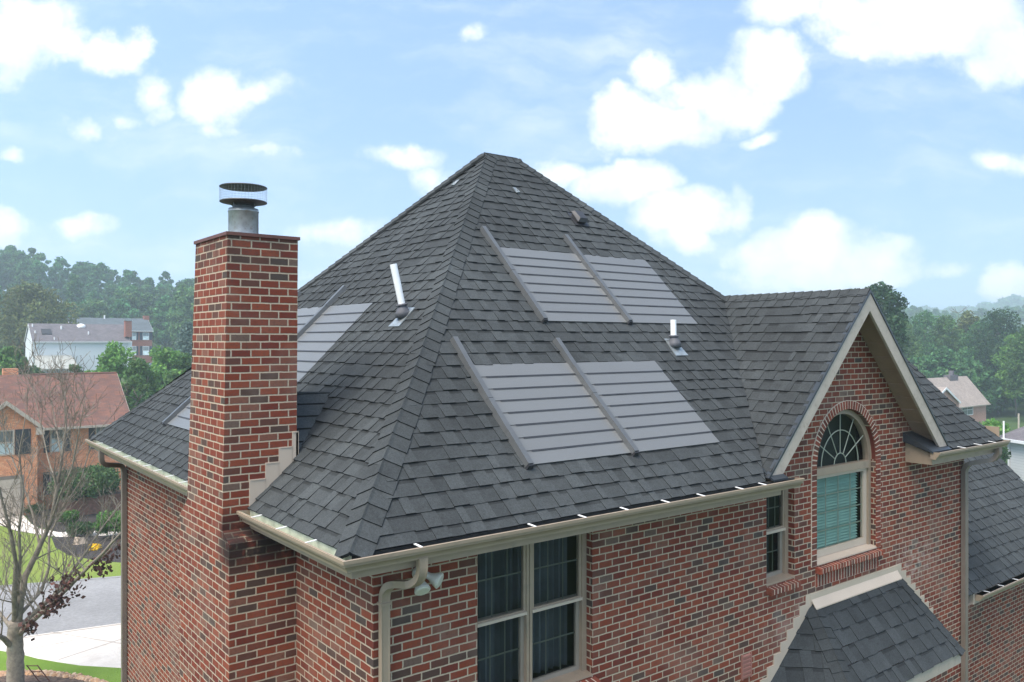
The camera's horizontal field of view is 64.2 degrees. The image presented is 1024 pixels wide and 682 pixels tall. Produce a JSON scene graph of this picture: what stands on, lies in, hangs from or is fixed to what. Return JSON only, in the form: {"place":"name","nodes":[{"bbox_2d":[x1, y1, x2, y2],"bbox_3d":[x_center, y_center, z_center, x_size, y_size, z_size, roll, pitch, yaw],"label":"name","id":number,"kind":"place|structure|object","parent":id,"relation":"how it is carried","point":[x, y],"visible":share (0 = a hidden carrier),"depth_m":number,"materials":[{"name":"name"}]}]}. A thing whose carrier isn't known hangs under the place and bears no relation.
{"place":"outdoors","nodes":[
{"label":"outdoors","id":0,"kind":"place"},
{"bbox_2d":[26,665,49,681],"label":"garden trellis","id":1,"kind":"object","parent":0,"point":[37,671],"visible":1,"depth_m":26.13,"materials":[{"name":"wood"}]},
{"bbox_2d":[0,515,118,536],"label":"path","id":2,"kind":"structure","parent":0,"point":[59,534],"depth_m":47.54,"materials":[{"name":"concrete"}]},
{"bbox_2d":[0,577,120,636],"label":"street","id":3,"kind":"structure","parent":0,"point":[99,604],"depth_m":33.67,"materials":[{"name":"grey asphalt"}]},
{"bbox_2d":[0,576,120,586],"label":"curb strip","id":4,"kind":"object","parent":3,"relation":"on","point":[80,579],"visible":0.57,"depth_m":37.74,"materials":[{"name":"grey concrete"}]},
{"bbox_2d":[0,623,120,667],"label":"driveway","id":5,"kind":"structure","parent":0,"point":[107,655],"depth_m":29.26,"materials":[{"name":"concrete"}]},
{"bbox_2d":[53,632,117,642],"bbox_3d":[-15.712,10.986,30.202,3.650,0.001,0.044,0,0,20],"label":"driveway joint","id":6,"kind":"object","parent":5,"relation":"on","point":[86,637],"visible":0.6,"depth_m":30.23,"materials":[{"name":"grey concrete"}]},
{"bbox_2d":[61,639,119,658],"bbox_3d":[-14.973,10.986,29.194,0.044,0.001,2.482,0,0,32],"label":"driveway joint","id":7,"kind":"object","parent":5,"relation":"on","point":[86,650],"visible":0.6,"depth_m":28.92,"materials":[{"name":"grey concrete"}]},
{"bbox_2d":[0,525,120,584],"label":"lawn","id":8,"kind":"structure","parent":0,"point":[116,568],"depth_m":40.30,"materials":[{"name":"green plant"}]},
{"bbox_2d":[0,651,120,681],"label":"front lawn","id":9,"kind":"structure","parent":0,"point":[111,674],"depth_m":27.38,"materials":[{"name":"green plant"}]},
{"bbox_2d":[0,675,84,681],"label":"mulch ring","id":10,"kind":"object","parent":9,"relation":"on","point":[30,678],"visible":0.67,"depth_m":26.47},
{"bbox_2d":[0,669,108,681],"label":"pebbles","id":11,"kind":"object","parent":10,"relation":"on","point":[80,676],"visible":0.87,"depth_m":26.73,"materials":[{"name":"beige stone"}]},
{"bbox_2d":[0,332,128,681],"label":"bare tree","id":12,"kind":"object","parent":10,"relation":"on","point":[18,625],"visible":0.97,"depth_m":25.70,"materials":[{"name":"grey plant"}]},
{"bbox_2d":[0,624,120,640],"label":"curb strip","id":13,"kind":"object","parent":9,"relation":"on","point":[69,631],"visible":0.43,"depth_m":30.86,"materials":[{"name":"grey concrete"}]},
{"bbox_2d":[0,0,1023,309],"label":"sky","id":14,"kind":"structure","parent":0,"point":[756,146],"materials":[{"name":"blue"}]},
{"bbox_2d":[1,290,1023,562],"bbox_3d":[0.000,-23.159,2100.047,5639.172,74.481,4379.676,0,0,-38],"label":"ground","id":15,"kind":"structure","parent":0,"point":[1009,418],"depth_m":147.82,"materials":[{"name":"green plant"}]},
{"bbox_2d":[0,350,10,374],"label":"leafy tree","id":16,"kind":"object","parent":15,"relation":"on","point":[4,360],"visible":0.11,"depth_m":86.14,"materials":[{"name":"green plant"}]},
{"bbox_2d":[0,345,44,374],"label":"leafy tree","id":17,"kind":"object","parent":15,"relation":"on","point":[9,351],"visible":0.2,"depth_m":90.80,"materials":[{"name":"green plant"}]},
{"bbox_2d":[0,279,83,354],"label":"olive tree","id":18,"kind":"object","parent":15,"relation":"on","point":[22,306],"visible":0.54,"depth_m":152.06,"materials":[{"name":"green plant"}]},
{"bbox_2d":[0,368,129,517],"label":"orange brick house","id":19,"kind":"structure","parent":15,"relation":"on","point":[111,395],"depth_m":54.24,"materials":[{"name":"red"}]},
{"bbox_2d":[0,479,19,516],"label":"garage door","id":20,"kind":"structure","parent":19,"relation":"in","point":[3,483],"depth_m":50.96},
{"bbox_2d":[0,429,30,455],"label":"window","id":21,"kind":"structure","parent":19,"relation":"in","point":[14,433],"depth_m":51.13,"materials":[{"name":"grey glass"}]},
{"bbox_2d":[43,471,63,494],"bbox_3d":[-30.028,9.305,53.523,1.274,1.480,0.084,0,0,-39],"label":"window","id":22,"kind":"structure","parent":19,"relation":"in","point":[47,477],"depth_m":53.23,"materials":[{"name":"grey glass"}]},
{"bbox_2d":[44,429,70,452],"bbox_3d":[-29.891,6.410,53.625,1.562,1.761,0.085,0,0,-38],"label":"window","id":23,"kind":"structure","parent":19,"relation":"in","point":[51,439],"depth_m":53.50,"materials":[{"name":"grey glass"}]},
{"bbox_2d":[89,427,104,448],"bbox_3d":[-27.899,6.395,55.177,1.304,1.744,0.084,0,0,-39],"label":"window","id":24,"kind":"structure","parent":19,"relation":"in","point":[91,430],"depth_m":54.93,"materials":[{"name":"grey glass"}]},
{"bbox_2d":[26,509,120,531],"bbox_3d":[-26.877,10.994,50.960,13.411,0.001,9.698,0,0,-9],"label":"garden bed","id":25,"kind":"object","parent":15,"relation":"on","point":[92,518],"visible":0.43,"depth_m":49.98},
{"bbox_2d":[24,503,44,513],"bbox_3d":[-30.420,10.629,51.776,1.246,0.784,1.225,0,0,7],"label":"round shrub","id":26,"kind":"object","parent":25,"relation":"on","point":[34,507],"visible":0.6,"depth_m":51.51,"materials":[{"name":"green plant"}]},
{"bbox_2d":[58,509,79,523],"bbox_3d":[-26.709,10.546,49.042,1.368,0.862,1.392,0,0,-38],"label":"round shrub","id":27,"kind":"object","parent":25,"relation":"on","point":[66,515],"visible":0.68,"depth_m":48.74,"materials":[{"name":"green plant"}]},
{"bbox_2d":[57,489,120,514],"bbox_3d":[-27.396,10.450,53.248,3.641,1.100,3.100,0,0,-38],"label":"raised planter","id":28,"kind":"object","parent":25,"relation":"on","point":[92,503],"visible":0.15,"depth_m":51.93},
{"bbox_2d":[46,463,120,501],"bbox_3d":[-27.338,9.026,52.467,4.292,2.243,4.640,0,0,-21],"label":"yew hedge","id":29,"kind":"object","parent":28,"relation":"in","point":[102,475],"visible":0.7,"depth_m":51.30,"materials":[{"name":"green plant"}]},
{"bbox_2d":[70,364,83,372],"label":"leafy tree","id":30,"kind":"object","parent":15,"relation":"on","point":[76,368],"visible":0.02,"depth_m":84.93,"materials":[{"name":"green plant"}]},
{"bbox_2d":[24,319,132,372],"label":"white house","id":31,"kind":"structure","parent":15,"relation":"on","point":[91,340],"depth_m":135.49,"materials":[{"name":"white"}]},
{"bbox_2d":[52,535,120,561],"bbox_3d":[-20.812,10.986,43.254,5.309,0.001,9.752,0,0,-38],"label":"mulch bed","id":32,"kind":"object","parent":15,"relation":"on","point":[92,552],"visible":0.11,"depth_m":43.62,"materials":[{"name":"brown soil"}]},
{"bbox_2d":[73,537,86,544],"bbox_3d":[-23.419,10.801,44.284,0.768,0.398,0.534,0,0,-38],"label":"boulder","id":33,"kind":"object","parent":32,"relation":"on","point":[80,541],"visible":0.67,"depth_m":44.12,"materials":[{"name":"beige stone"}]},
{"bbox_2d":[65,521,94,536],"bbox_3d":[-24.276,10.575,46.024,1.572,0.845,1.608,0,0,-38],"label":"round shrub","id":34,"kind":"object","parent":32,"relation":"on","point":[89,525],"visible":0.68,"depth_m":45.74,"materials":[{"name":"green plant"}]},
{"bbox_2d":[88,543,101,550],"bbox_3d":[-22.021,10.838,43.033,0.702,0.411,0.801,0,0,-38],"label":"flower clump","id":35,"kind":"object","parent":32,"relation":"on","point":[98,546],"visible":0.66,"depth_m":42.86,"materials":[{"name":"yellow plant"}]},
{"bbox_2d":[92,510,120,534],"bbox_3d":[-22.177,10.121,45.545,2.086,1.597,2.112,0,0,-10],"label":"round shrub","id":36,"kind":"object","parent":32,"relation":"on","point":[105,530],"visible":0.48,"depth_m":44.95,"materials":[{"name":"green plant"}]},
{"bbox_2d":[0,245,194,345],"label":"hillside woods","id":37,"kind":"object","parent":15,"relation":"on","point":[166,307],"visible":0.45,"depth_m":264.16,"materials":[{"name":"green plant"}]},
{"bbox_2d":[65,315,153,362],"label":"brick house","id":38,"kind":"structure","parent":15,"relation":"on","point":[141,337],"depth_m":173.59,"materials":[{"name":"stone"}]},
{"bbox_2d":[130,332,137,339],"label":"window","id":39,"kind":"structure","parent":38,"relation":"in","point":[134,334],"depth_m":172.66,"materials":[{"name":"white paint"}]},
{"bbox_2d":[132,346,137,354],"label":"window","id":40,"kind":"structure","parent":38,"relation":"in","point":[135,348],"depth_m":172.79,"materials":[{"name":"white paint"}]},
{"bbox_2d":[140,332,151,339],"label":"window","id":41,"kind":"structure","parent":38,"relation":"in","point":[143,335],"depth_m":174.04,"materials":[{"name":"white paint"}]},
{"bbox_2d":[140,346,151,354],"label":"window","id":42,"kind":"structure","parent":38,"relation":"in","point":[144,350],"depth_m":173.97,"materials":[{"name":"white paint"}]},
{"bbox_2d":[84,340,145,403],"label":"leafy tree","id":43,"kind":"object","parent":15,"relation":"on","point":[112,359],"visible":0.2,"depth_m":87.33,"materials":[{"name":"green plant"}]},
{"bbox_2d":[120,356,158,410],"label":"leafy tree","id":44,"kind":"object","parent":15,"relation":"on","point":[141,383],"visible":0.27,"depth_m":77.75,"materials":[{"name":"green plant"}]},
{"bbox_2d":[138,344,185,398],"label":"leafy tree","id":45,"kind":"object","parent":15,"relation":"on","point":[164,358],"visible":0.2,"depth_m":93.87,"materials":[{"name":"green plant"}]},
{"bbox_2d":[162,352,191,383],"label":"leafy tree","id":46,"kind":"object","parent":15,"relation":"on","point":[183,360],"visible":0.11,"depth_m":83.71,"materials":[{"name":"green plant"}]},
{"bbox_2d":[174,321,192,366],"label":"blue spruce","id":47,"kind":"object","parent":15,"relation":"on","point":[184,343],"visible":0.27,"depth_m":111.27,"materials":[{"name":"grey plant"}]},
{"bbox_2d":[865,281,910,351],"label":"tall tree","id":48,"kind":"object","parent":15,"relation":"on","point":[890,304],"visible":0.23,"depth_m":92.89,"materials":[{"name":"green plant"}]},
{"bbox_2d":[895,323,926,376],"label":"woodland tree","id":49,"kind":"object","parent":15,"relation":"on","point":[913,350],"visible":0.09,"depth_m":148.23,"materials":[{"name":"green plant"}]},
{"bbox_2d":[902,310,954,356],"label":"woodland tree","id":50,"kind":"object","parent":15,"relation":"on","point":[919,321],"visible":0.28,"depth_m":163.43,"materials":[{"name":"green plant"}]},
{"bbox_2d":[925,315,964,357],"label":"woodland tree","id":51,"kind":"object","parent":15,"relation":"on","point":[947,324],"visible":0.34,"depth_m":160.76,"materials":[{"name":"green plant"}]},
{"bbox_2d":[886,305,1023,333],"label":"ridge woods","id":52,"kind":"object","parent":15,"relation":"on","point":[911,312],"visible":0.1,"depth_m":498.70,"materials":[{"name":"green plant"}]},
{"bbox_2d":[927,371,990,422],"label":"pink brick house","id":53,"kind":"structure","parent":15,"relation":"on","point":[964,394],"depth_m":128.22,"materials":[{"name":"beige"}]},
{"bbox_2d":[962,407,972,414],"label":"window","id":54,"kind":"structure","parent":53,"relation":"in","point":[968,410],"depth_m":126.78,"materials":[{"name":"white paint"}]},
{"bbox_2d":[951,310,979,342],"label":"woodland tree","id":55,"kind":"object","parent":15,"relation":"on","point":[966,319],"visible":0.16,"depth_m":169.43,"materials":[{"name":"green plant"}]},
{"bbox_2d":[908,326,1023,414],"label":"valley woods","id":56,"kind":"object","parent":15,"relation":"on","point":[940,363],"visible":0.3,"depth_m":145.75,"materials":[{"name":"green plant"}]},
{"bbox_2d":[915,294,1023,315],"bbox_3d":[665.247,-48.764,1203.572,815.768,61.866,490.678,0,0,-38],"label":"distant woods","id":57,"kind":"object","parent":15,"relation":"on","point":[1012,300],"visible":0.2,"depth_m":1069.19,"materials":[{"name":"green plant"}]},
{"bbox_2d":[954,320,1006,387],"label":"woodland tree","id":58,"kind":"object","parent":15,"relation":"on","point":[968,336],"visible":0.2,"depth_m":154.50,"materials":[{"name":"green plant"}]},
{"bbox_2d":[979,418,1010,448],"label":"garden tree","id":59,"kind":"object","parent":15,"relation":"on","point":[992,422],"visible":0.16,"depth_m":71.65,"materials":[{"name":"green plant"}]},
{"bbox_2d":[969,307,1022,414],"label":"woodland tree","id":60,"kind":"object","parent":15,"relation":"on","point":[994,317],"visible":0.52,"depth_m":148.79,"materials":[{"name":"green plant"}]},
{"bbox_2d":[1000,447,1010,461],"bbox_3d":[33.903,8.893,57.939,3.317,4.844,3.234,0,0,11],"label":"garden tree","id":61,"kind":"object","parent":15,"relation":"on","point":[1005,454],"visible":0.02,"depth_m":57.43,"materials":[{"name":"green plant"}]},
{"bbox_2d":[989,332,1023,416],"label":"woodland tree","id":62,"kind":"object","parent":15,"relation":"on","point":[1000,374],"visible":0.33,"depth_m":144.67,"materials":[{"name":"green plant"}]},
{"bbox_2d":[1003,325,1023,397],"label":"woodland tree","id":63,"kind":"object","parent":15,"relation":"on","point":[1016,376],"visible":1,"depth_m":135.28,"materials":[{"name":"green plant"}]},
{"bbox_2d":[85,152,1023,681],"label":"brick house","id":64,"kind":"structure","parent":0,"point":[485,416],"depth_m":10.01,"materials":[{"name":"red brick"}]},
{"bbox_2d":[465,518,592,681],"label":"window","id":65,"kind":"structure","parent":64,"relation":"in","point":[522,598],"depth_m":8.63,"materials":[{"name":"black glass"}]},
{"bbox_2d":[766,489,793,585],"bbox_3d":[3.484,2.567,11.109,0.637,1.335,0.400,0,0,-38],"label":"window","id":66,"kind":"structure","parent":64,"relation":"in","point":[776,576],"depth_m":11.18,"materials":[{"name":"beige paint"}]},
{"bbox_2d":[817,409,876,565],"bbox_3d":[4.855,2.080,12.044,1.618,2.156,0.235,0,0,-38],"label":"arched window","id":67,"kind":"structure","parent":64,"relation":"in","point":[836,489],"depth_m":12.19,"materials":[{"name":"glass"}]},
{"bbox_2d":[1000,421,1023,480],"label":"white sided house","id":68,"kind":"structure","parent":0,"point":[1015,446],"depth_m":58.74,"materials":[{"name":"white plastic"}]}
]}

